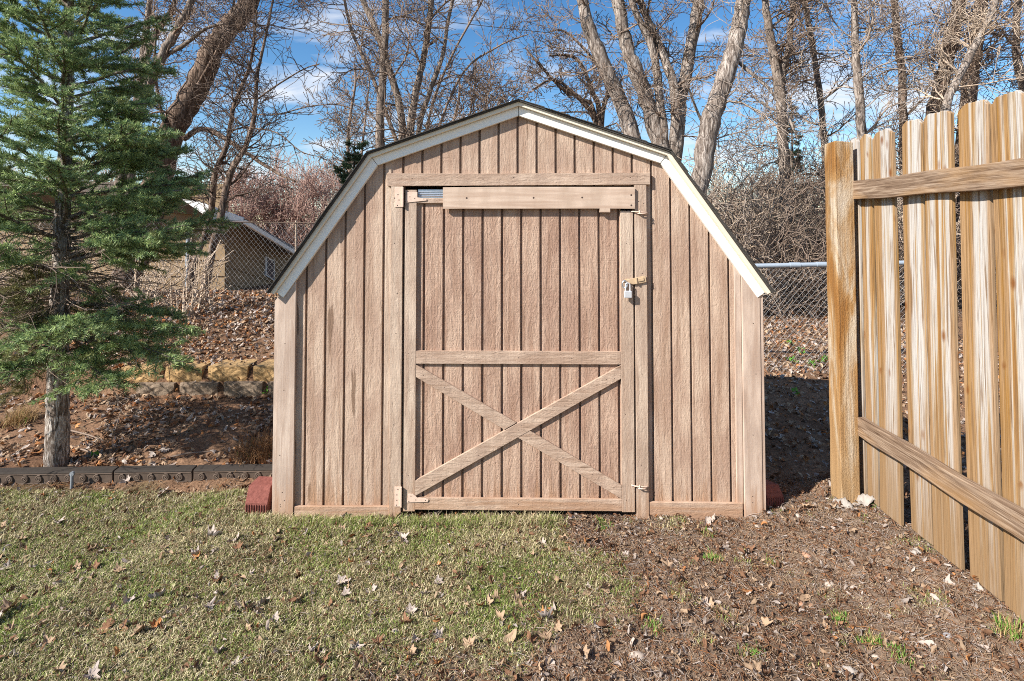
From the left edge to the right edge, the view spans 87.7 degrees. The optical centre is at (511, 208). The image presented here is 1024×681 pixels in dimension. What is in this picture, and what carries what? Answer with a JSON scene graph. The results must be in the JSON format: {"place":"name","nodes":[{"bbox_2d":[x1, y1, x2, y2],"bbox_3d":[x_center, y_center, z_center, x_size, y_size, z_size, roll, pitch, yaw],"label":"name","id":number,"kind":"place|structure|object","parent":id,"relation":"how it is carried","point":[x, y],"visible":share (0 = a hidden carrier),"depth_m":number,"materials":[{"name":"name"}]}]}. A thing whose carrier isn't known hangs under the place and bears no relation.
{"place":"outdoors","nodes":[
{"label":"outdoors","id":0,"kind":"place"},
{"bbox_2d":[0,230,1023,680],"bbox_3d":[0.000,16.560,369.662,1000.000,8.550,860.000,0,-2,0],"label":"ground","id":1,"kind":"structure","parent":0,"point":[202,442],"depth_m":2.18,"materials":[{"name":"soil"}]},
{"bbox_2d":[0,595,18,612],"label":"dry leaf","id":2,"kind":"object","parent":1,"relation":"on","point":[6,606],"visible":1,"depth_m":1.99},
{"bbox_2d":[0,399,45,429],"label":"dry grass clump","id":3,"kind":"object","parent":1,"relation":"on","point":[26,416],"visible":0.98,"depth_m":3.57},
{"bbox_2d":[0,222,110,311],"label":"bare shrub","id":4,"kind":"object","parent":1,"relation":"on","point":[37,269],"visible":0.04,"depth_m":5.61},
{"bbox_2d":[51,661,66,672],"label":"dry leaf","id":5,"kind":"object","parent":1,"relation":"on","point":[62,667],"visible":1,"depth_m":1.72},
{"bbox_2d":[0,466,118,483],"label":"garden edging","id":6,"kind":"object","parent":1,"relation":"on","point":[40,475],"visible":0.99,"depth_m":2.95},
{"bbox_2d":[69,471,74,488],"bbox_3d":[-2.400,1.509,2.909,0.024,0.147,0.016,0,-2,0],"label":"metal stake","id":7,"kind":"object","parent":1,"relation":"on","point":[72,474],"visible":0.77,"depth_m":2.90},
{"bbox_2d":[82,660,100,679],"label":"dry leaf","id":8,"kind":"object","parent":1,"relation":"on","point":[94,671],"visible":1,"depth_m":1.70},
{"bbox_2d":[97,618,111,634],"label":"dry leaf","id":9,"kind":"object","parent":1,"relation":"on","point":[105,625],"visible":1,"depth_m":1.90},
{"bbox_2d":[0,0,239,466],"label":"spruce tree","id":10,"kind":"object","parent":1,"relation":"on","point":[54,323],"visible":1,"depth_m":2.97,"materials":[{"name":"green plant"}]},
{"bbox_2d":[130,623,145,636],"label":"dry leaf","id":11,"kind":"object","parent":1,"relation":"on","point":[139,627],"visible":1,"depth_m":1.89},
{"bbox_2d":[86,256,197,302],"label":"bare shrub","id":12,"kind":"object","parent":1,"relation":"on","point":[145,280],"visible":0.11,"depth_m":6.05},
{"bbox_2d":[0,181,294,290],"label":"house","id":13,"kind":"structure","parent":1,"relation":"on","point":[244,255],"depth_m":11.02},
{"bbox_2d":[265,256,274,280],"bbox_3d":[-5.568,1.383,12.266,0.047,0.587,0.301,0,-2,12],"label":"window","id":14,"kind":"structure","parent":13,"relation":"in","point":[271,276],"depth_m":12.25,"materials":[{"name":"grey glass"}]},
{"bbox_2d":[102,256,194,306],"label":"bare shrub","id":15,"kind":"object","parent":1,"relation":"on","point":[148,287],"visible":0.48,"depth_m":5.58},
{"bbox_2d":[149,617,161,627],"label":"dry leaf","id":16,"kind":"object","parent":1,"relation":"on","point":[155,622],"visible":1,"depth_m":1.92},
{"bbox_2d":[114,465,196,482],"bbox_3d":[-1.999,1.492,2.993,0.424,0.074,0.064,0,-2,-2],"label":"garden edging","id":17,"kind":"object","parent":1,"relation":"on","point":[182,473],"visible":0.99,"depth_m":2.97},
{"bbox_2d":[136,382,175,395],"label":"retaining block","id":18,"kind":"structure","parent":1,"relation":"on","point":[159,388],"depth_m":3.94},
{"bbox_2d":[121,362,168,382],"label":"retaining block","id":19,"kind":"structure","parent":18,"relation":"on","point":[142,379],"depth_m":3.98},
{"bbox_2d":[148,587,164,598],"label":"dry leaf","id":20,"kind":"object","parent":1,"relation":"on","point":[156,595],"visible":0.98,"depth_m":2.05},
{"bbox_2d":[80,0,248,231],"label":"bare tree","id":21,"kind":"object","parent":1,"relation":"on","point":[167,44],"visible":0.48,"depth_m":8.96,"materials":[{"name":"brown plant"}]},
{"bbox_2d":[119,0,237,228],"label":"bare tree","id":22,"kind":"object","parent":1,"relation":"on","point":[156,7],"visible":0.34,"depth_m":10.19,"materials":[{"name":"brown plant"}]},
{"bbox_2d":[160,451,210,459],"bbox_3d":[-1.940,1.470,3.185,0.277,0.025,0.012,1,-2,-21],"label":"fallen stick","id":23,"kind":"object","parent":1,"relation":"on","point":[164,458],"visible":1,"depth_m":3.18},
{"bbox_2d":[145,238,233,315],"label":"bare shrub","id":24,"kind":"object","parent":1,"relation":"on","point":[194,291],"visible":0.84,"depth_m":5.37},
{"bbox_2d":[180,381,219,395],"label":"retaining block","id":25,"kind":"structure","parent":1,"relation":"on","point":[192,388],"depth_m":3.94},
{"bbox_2d":[165,360,211,381],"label":"retaining block","id":26,"kind":"structure","parent":25,"relation":"on","point":[181,376],"depth_m":3.98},
{"bbox_2d":[207,524,219,536],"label":"dry leaf","id":27,"kind":"object","parent":1,"relation":"on","point":[212,532],"visible":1,"depth_m":2.46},
{"bbox_2d":[90,0,337,290],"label":"bare tree","id":28,"kind":"object","parent":1,"relation":"on","point":[180,109],"visible":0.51,"depth_m":9.56,"materials":[{"name":"brown plant"}]},
{"bbox_2d":[162,0,277,289],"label":"bare tree","id":29,"kind":"object","parent":1,"relation":"on","point":[211,200],"visible":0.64,"depth_m":7.59,"materials":[{"name":"brown plant"}]},
{"bbox_2d":[193,464,272,480],"bbox_3d":[-1.489,1.492,3.010,0.579,0.074,0.064,0,-2,-2],"label":"garden edging","id":30,"kind":"object","parent":1,"relation":"on","point":[227,471],"visible":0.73,"depth_m":2.98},
{"bbox_2d":[213,425,272,473],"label":"dry grass clump","id":31,"kind":"object","parent":1,"relation":"on","point":[262,449],"visible":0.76,"depth_m":3.19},
{"bbox_2d":[224,381,263,396],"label":"retaining block","id":32,"kind":"structure","parent":1,"relation":"on","point":[247,388],"depth_m":3.94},
{"bbox_2d":[208,359,256,381],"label":"retaining block","id":33,"kind":"structure","parent":32,"relation":"on","point":[222,371],"depth_m":3.98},
{"bbox_2d":[253,359,273,381],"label":"retaining block","id":34,"kind":"structure","parent":32,"relation":"on","point":[263,371],"depth_m":3.98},
{"bbox_2d":[204,141,298,234],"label":"bare tree","id":35,"kind":"object","parent":1,"relation":"on","point":[248,216],"visible":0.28,"depth_m":23.96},
{"bbox_2d":[168,0,342,288],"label":"bare tree","id":36,"kind":"object","parent":1,"relation":"on","point":[252,129],"visible":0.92,"depth_m":7.41,"materials":[{"name":"brown plant"}]},
{"bbox_2d":[245,476,271,515],"bbox_3d":[-1.264,1.464,2.713,0.115,0.148,0.145,0,-2,4],"label":"red brick","id":37,"kind":"object","parent":1,"relation":"on","point":[259,497],"visible":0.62,"depth_m":2.66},
{"bbox_2d":[268,381,273,395],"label":"retaining block","id":38,"kind":"structure","parent":1,"relation":"on","point":[270,387],"depth_m":3.94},
{"bbox_2d":[232,146,330,243],"bbox_3d":[-11.669,0.563,26.376,5.295,7.627,4.857,-2,-2,40],"label":"bare tree","id":39,"kind":"object","parent":1,"relation":"on","point":[271,200],"visible":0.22,"depth_m":25.46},
{"bbox_2d":[261,151,342,247],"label":"bare tree","id":40,"kind":"object","parent":1,"relation":"on","point":[304,207],"visible":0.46,"depth_m":24.25,"materials":[{"name":"plant"}]},
{"bbox_2d":[293,151,351,239],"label":"bare tree","id":41,"kind":"object","parent":1,"relation":"on","point":[330,176],"visible":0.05,"depth_m":27.78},
{"bbox_2d":[315,651,331,665],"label":"dry leaf","id":42,"kind":"object","parent":1,"relation":"on","point":[319,661],"visible":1,"depth_m":1.75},
{"bbox_2d":[336,574,350,584],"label":"dry leaf","id":43,"kind":"object","parent":1,"relation":"on","point":[340,578],"visible":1,"depth_m":2.16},
{"bbox_2d":[285,29,413,214],"bbox_3d":[-4.409,-1.609,15.277,3.553,7.300,2.927,0,-2,0],"label":"bare tree","id":44,"kind":"object","parent":1,"relation":"on","point":[349,124],"visible":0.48,"depth_m":15.08,"materials":[{"name":"plant"}]},
{"bbox_2d":[332,139,370,183],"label":"conifer tree","id":45,"kind":"object","parent":1,"relation":"on","point":[354,158],"visible":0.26,"depth_m":8.44,"materials":[{"name":"green plant"}]},
{"bbox_2d":[349,640,364,655],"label":"dry leaf","id":46,"kind":"object","parent":1,"relation":"on","point":[355,646],"visible":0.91,"depth_m":1.82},
{"bbox_2d":[292,0,510,158],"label":"bare tree","id":47,"kind":"object","parent":1,"relation":"on","point":[385,70],"visible":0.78,"depth_m":9.42,"materials":[{"name":"brown plant"}]},
{"bbox_2d":[400,611,412,623],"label":"dry leaf","id":48,"kind":"object","parent":1,"relation":"on","point":[406,618],"visible":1,"depth_m":1.93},
{"bbox_2d":[404,644,416,655],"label":"dry leaf","id":49,"kind":"object","parent":1,"relation":"on","point":[412,648],"visible":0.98,"depth_m":1.80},
{"bbox_2d":[405,602,417,614],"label":"dry leaf","id":50,"kind":"object","parent":1,"relation":"on","point":[412,609],"visible":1,"depth_m":2.00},
{"bbox_2d":[303,0,546,140],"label":"bare tree","id":51,"kind":"object","parent":1,"relation":"on","point":[368,67],"visible":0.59,"depth_m":10.51,"materials":[{"name":"plant"}]},
{"bbox_2d":[433,627,442,640],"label":"dry leaf","id":52,"kind":"object","parent":1,"relation":"on","point":[439,632],"visible":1,"depth_m":1.88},
{"bbox_2d":[0,221,905,372],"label":"chain link fence","id":53,"kind":"object","parent":1,"relation":"on","point":[792,265],"visible":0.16,"depth_m":5.23,"materials":[{"name":"metal"}]},
{"bbox_2d":[407,35,515,122],"bbox_3d":[-1.110,-1.187,13.112,3.174,6.436,2.318,-1,-2,23],"label":"bare tree","id":54,"kind":"object","parent":1,"relation":"on","point":[460,110],"visible":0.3,"depth_m":12.87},
{"bbox_2d":[463,636,474,649],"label":"dry leaf","id":55,"kind":"object","parent":1,"relation":"on","point":[469,640],"visible":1,"depth_m":1.84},
{"bbox_2d":[443,43,554,123],"bbox_3d":[-0.367,-0.993,14.026,3.088,6.234,3.354,0,-2,0],"label":"bare tree","id":56,"kind":"object","parent":1,"relation":"on","point":[515,90],"visible":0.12,"depth_m":13.63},
{"bbox_2d":[0,288,1001,483],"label":"leaf litter","id":57,"kind":"object","parent":1,"relation":"on","point":[244,302],"visible":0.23,"depth_m":4.10,"materials":[{"name":"plant"}]},
{"bbox_2d":[495,608,509,621],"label":"dry leaf","id":58,"kind":"object","parent":1,"relation":"on","point":[501,614],"visible":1,"depth_m":1.95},
{"bbox_2d":[0,487,1009,680],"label":"grass","id":59,"kind":"structure","parent":1,"relation":"on","point":[356,521],"depth_m":2.15,"materials":[{"name":"plant"}]},
{"bbox_2d":[502,629,516,642],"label":"dry leaf","id":60,"kind":"object","parent":1,"relation":"on","point":[511,635],"visible":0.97,"depth_m":1.86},
{"bbox_2d":[0,472,1023,680],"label":"soil debris","id":61,"kind":"object","parent":1,"relation":"on","point":[726,583],"visible":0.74,"depth_m":2.04,"materials":[{"name":"brown soil"}]},
{"bbox_2d":[266,99,775,520],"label":"garden shed","id":62,"kind":"structure","parent":1,"relation":"on","point":[462,322],"depth_m":2.67,"materials":[{"name":"paint"}]},
{"bbox_2d":[394,187,634,511],"bbox_3d":[0.011,0.697,2.677,1.210,1.611,0.061,0,-2,0],"label":"door","id":63,"kind":"structure","parent":62,"relation":"in","point":[519,321],"depth_m":2.67,"materials":[{"name":"paint"}]},
{"bbox_2d":[624,282,631,297],"bbox_3d":[0.575,0.405,2.648,0.037,0.076,0.018,0,-2,0],"label":"padlock","id":64,"kind":"object","parent":62,"relation":"hanging from","point":[627,294],"visible":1,"depth_m":2.64,"materials":[{"name":"metal"}]},
{"bbox_2d":[537,627,552,642],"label":"dry leaf","id":65,"kind":"object","parent":1,"relation":"on","point":[544,635],"visible":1,"depth_m":1.85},
{"bbox_2d":[537,606,552,617],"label":"dry leaf","id":66,"kind":"object","parent":1,"relation":"on","point":[544,613],"visible":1,"depth_m":1.95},
{"bbox_2d":[495,0,640,131],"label":"bare tree","id":67,"kind":"object","parent":1,"relation":"on","point":[569,92],"visible":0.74,"depth_m":11.54,"materials":[{"name":"brown plant"}]},
{"bbox_2d":[575,644,590,657],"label":"dry leaf","id":68,"kind":"object","parent":1,"relation":"on","point":[585,650],"visible":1,"depth_m":1.78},
{"bbox_2d":[593,517,613,532],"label":"grass tuft","id":69,"kind":"object","parent":1,"relation":"on","point":[604,525],"visible":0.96,"depth_m":2.57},
{"bbox_2d":[629,651,645,659],"bbox_3d":[0.420,1.508,1.796,0.061,0.027,0.048,-1,-2,36],"label":"stone","id":70,"kind":"object","parent":1,"relation":"on","point":[639,654],"visible":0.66,"depth_m":1.79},
{"bbox_2d":[531,0,771,162],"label":"bare tree","id":71,"kind":"object","parent":1,"relation":"on","point":[637,74],"visible":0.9,"depth_m":8.58,"materials":[{"name":"grey plant"}]},
{"bbox_2d":[640,607,670,639],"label":"grass tuft","id":72,"kind":"object","parent":1,"relation":"on","point":[654,625],"visible":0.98,"depth_m":1.91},
{"bbox_2d":[702,544,725,562],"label":"grass tuft","id":73,"kind":"object","parent":1,"relation":"on","point":[712,556],"visible":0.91,"depth_m":2.31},
{"bbox_2d":[646,0,843,225],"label":"bare tree","id":74,"kind":"object","parent":1,"relation":"on","point":[710,118],"visible":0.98,"depth_m":7.44,"materials":[{"name":"grey plant"}]},
{"bbox_2d":[733,639,766,661],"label":"grass tuft","id":75,"kind":"object","parent":1,"relation":"on","point":[754,651],"visible":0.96,"depth_m":1.79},
{"bbox_2d":[596,72,904,328],"bbox_3d":[3.661,0.082,8.395,5.471,4.390,4.139,0,-2,0],"label":"bare shrub","id":76,"kind":"object","parent":1,"relation":"on","point":[801,244],"visible":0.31,"depth_m":8.05,"materials":[{"name":"plant"}]},
{"bbox_2d":[744,660,761,680],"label":"dry leaf","id":77,"kind":"object","parent":1,"relation":"on","point":[755,665],"visible":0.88,"depth_m":1.72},
{"bbox_2d":[691,133,826,275],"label":"bare shrub","id":78,"kind":"object","parent":1,"relation":"on","point":[743,195],"visible":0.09,"depth_m":10.02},
{"bbox_2d":[708,167,809,301],"bbox_3d":[9.312,1.725,22.169,6.859,7.433,5.531,0,-2,0],"label":"bare tree","id":79,"kind":"object","parent":1,"relation":"on","point":[741,203],"visible":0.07,"depth_m":21.71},
{"bbox_2d":[714,111,826,308],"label":"bare shrub","id":80,"kind":"object","parent":1,"relation":"on","point":[751,235],"visible":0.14,"depth_m":8.77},
{"bbox_2d":[723,146,822,293],"bbox_3d":[11.586,1.393,24.166,6.050,9.079,5.479,0,-2,0],"label":"bare tree","id":81,"kind":"object","parent":1,"relation":"on","point":[769,179],"visible":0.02,"depth_m":24.20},
{"bbox_2d":[766,479,783,507],"bbox_3d":[1.315,1.479,2.781,0.120,0.100,0.145,11,-12,-23],"label":"red brick","id":82,"kind":"object","parent":1,"relation":"on","point":[774,494],"visible":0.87,"depth_m":2.73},
{"bbox_2d":[728,167,822,298],"bbox_3d":[12.706,1.665,22.881,6.323,8.037,5.714,0,-2,0],"label":"bare tree","id":83,"kind":"object","parent":1,"relation":"on","point":[778,195],"visible":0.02,"depth_m":22.86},
{"bbox_2d":[727,169,824,317],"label":"bare shrub","id":84,"kind":"object","parent":1,"relation":"on","point":[752,230],"visible":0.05,"depth_m":8.65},
{"bbox_2d":[715,0,842,303],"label":"bare tree","id":85,"kind":"object","parent":1,"relation":"on","point":[778,62],"visible":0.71,"depth_m":10.52,"materials":[{"name":"brown plant"}]},
{"bbox_2d":[677,120,902,313],"bbox_3d":[4.252,0.496,9.531,4.351,3.717,4.184,1,-2,-22],"label":"bare shrub","id":86,"kind":"object","parent":1,"relation":"on","point":[714,182],"visible":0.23,"depth_m":8.44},
{"bbox_2d":[768,105,814,295],"bbox_3d":[6.825,-0.096,13.005,1.533,5.089,1.321,2,-2,-41],"label":"tree","id":87,"kind":"object","parent":1,"relation":"on","point":[793,151],"visible":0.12,"depth_m":12.92,"materials":[{"name":"brown plant"}]},
{"bbox_2d":[778,314,827,343],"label":"fallen branch","id":88,"kind":"object","parent":1,"relation":"on","point":[796,331],"visible":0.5,"depth_m":6.94,"materials":[{"name":"wood"}]},
{"bbox_2d":[707,147,902,302],"bbox_3d":[6.440,1.536,11.641,5.985,5.535,6.382,0,-2,0],"label":"bare shrub","id":89,"kind":"object","parent":1,"relation":"on","point":[782,210],"visible":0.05,"depth_m":11.39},
{"bbox_2d":[683,45,961,304],"bbox_3d":[5.333,0.266,11.307,6.365,6.520,5.578,0,-2,0],"label":"bare shrub","id":90,"kind":"object","parent":1,"relation":"on","point":[692,158],"visible":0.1,"depth_m":10.15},
{"bbox_2d":[741,0,905,257],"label":"bare tree","id":91,"kind":"object","parent":1,"relation":"on","point":[818,84],"visible":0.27,"depth_m":11.64,"materials":[{"name":"brown plant"}]},
{"bbox_2d":[821,658,835,675],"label":"dry leaf","id":92,"kind":"object","parent":1,"relation":"on","point":[825,667],"visible":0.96,"depth_m":1.71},
{"bbox_2d":[709,121,962,338],"bbox_3d":[5.198,0.459,8.419,3.039,3.950,5.208,1,-2,-20],"label":"bare shrub","id":93,"kind":"object","parent":1,"relation":"on","point":[822,286],"visible":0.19,"depth_m":8.49,"materials":[{"name":"plant"}]},
{"bbox_2d":[822,608,850,627],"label":"grass tuft","id":94,"kind":"object","parent":1,"relation":"on","point":[837,618],"visible":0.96,"depth_m":1.95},
{"bbox_2d":[713,129,961,319],"bbox_3d":[5.556,0.893,9.100,5.603,4.074,4.229,2,-2,-43],"label":"bare shrub","id":95,"kind":"object","parent":1,"relation":"on","point":[770,210],"visible":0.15,"depth_m":8.68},
{"bbox_2d":[720,161,960,304],"bbox_3d":[4.922,1.171,11.394,6.559,3.966,6.858,0,-2,0],"label":"bare shrub","id":96,"kind":"object","parent":1,"relation":"on","point":[819,235],"visible":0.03,"depth_m":10.26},
{"bbox_2d":[827,497,860,509],"bbox_3d":[1.659,1.464,2.655,0.151,0.058,0.094,0,-2,15],"label":"crumpled sheet","id":97,"kind":"object","parent":1,"relation":"on","point":[845,502],"visible":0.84,"depth_m":2.64,"materials":[{"name":"plastic"}]},
{"bbox_2d":[838,665,856,677],"bbox_3d":[1.080,1.485,1.714,0.061,0.020,0.040,1,-2,-25],"label":"paper scrap","id":98,"kind":"object","parent":1,"relation":"on","point":[852,670],"visible":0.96,"depth_m":1.71,"materials":[{"name":"paper"}]},
{"bbox_2d":[855,493,874,507],"bbox_3d":[1.784,1.446,2.656,0.141,0.059,0.098,0,-2,8],"label":"rock","id":99,"kind":"object","parent":1,"relation":"on","point":[865,499],"visible":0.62,"depth_m":2.64,"materials":[{"name":"stone"}]},
{"bbox_2d":[848,626,888,649],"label":"grass tuft","id":100,"kind":"object","parent":1,"relation":"on","point":[873,639],"visible":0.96,"depth_m":1.82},
{"bbox_2d":[795,0,959,302],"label":"bare tree","id":101,"kind":"object","parent":1,"relation":"on","point":[856,47],"visible":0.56,"depth_m":9.37,"materials":[{"name":"grey plant"}]},
{"bbox_2d":[770,192,995,308],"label":"bare shrub","id":102,"kind":"object","parent":1,"relation":"on","point":[901,232],"depth_m":9.15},
{"bbox_2d":[775,163,996,309],"bbox_3d":[7.110,1.198,10.564,4.125,5.033,4.866,-1,-2,38],"label":"bare shrub","id":103,"kind":"object","parent":1,"relation":"on","point":[903,253],"visible":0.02,"depth_m":9.29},
{"bbox_2d":[831,0,951,274],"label":"bare tree","id":104,"kind":"object","parent":1,"relation":"on","point":[896,40],"visible":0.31,"depth_m":11.97,"materials":[{"name":"brown plant"}]},
{"bbox_2d":[881,640,924,668],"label":"grass tuft","id":105,"kind":"object","parent":1,"relation":"on","point":[902,654],"visible":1,"depth_m":1.75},
{"bbox_2d":[818,0,1023,245],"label":"bare tree","id":106,"kind":"object","parent":1,"relation":"on","point":[956,48],"visible":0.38,"depth_m":9.96,"materials":[{"name":"brown plant"}]},
{"bbox_2d":[824,90,1023,620],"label":"wooden fence","id":107,"kind":"object","parent":1,"relation":"on","point":[872,451],"visible":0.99,"depth_m":2.20,"materials":[{"name":"brown wood"}]},
{"bbox_2d":[917,640,935,650],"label":"dry leaf","id":108,"kind":"object","parent":1,"relation":"on","point":[928,642],"visible":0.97,"depth_m":1.79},
{"bbox_2d":[898,198,996,314],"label":"bare shrub","id":109,"kind":"object","parent":1,"relation":"on","point":[959,296],"visible":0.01,"depth_m":9.20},
{"bbox_2d":[874,0,1023,246],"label":"bare tree","id":110,"kind":"object","parent":1,"relation":"on","point":[946,103],"visible":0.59,"depth_m":8.98,"materials":[{"name":"grey plant"}]},
{"bbox_2d":[896,0,1023,303],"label":"bare tree","id":111,"kind":"object","parent":1,"relation":"on","point":[974,88],"visible":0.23,"depth_m":10.88,"materials":[{"name":"brown plant"}]},
{"bbox_2d":[956,0,1023,102],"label":"bare tree","id":112,"kind":"object","parent":1,"relation":"on","point":[1017,83],"visible":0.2,"depth_m":11.44,"materials":[{"name":"brown plant"}]},
{"bbox_2d":[987,611,1023,642],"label":"grass tuft","id":113,"kind":"object","parent":1,"relation":"on","point":[1005,626],"visible":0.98,"depth_m":1.80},
{"bbox_2d":[0,0,1023,228],"label":"sky","id":114,"kind":"structure","parent":0,"point":[304,126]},
{"bbox_2d":[261,0,1022,54],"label":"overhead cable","id":115,"kind":"object","parent":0,"point":[575,35],"visible":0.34,"depth_m":17.18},
{"bbox_2d":[546,51,1021,57],"bbox_3d":[10.721,-5.256,18.174,19.988,0.259,0.022,0,-2,0],"label":"overhead cable","id":116,"kind":"object","parent":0,"point":[780,51],"visible":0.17,"depth_m":18.17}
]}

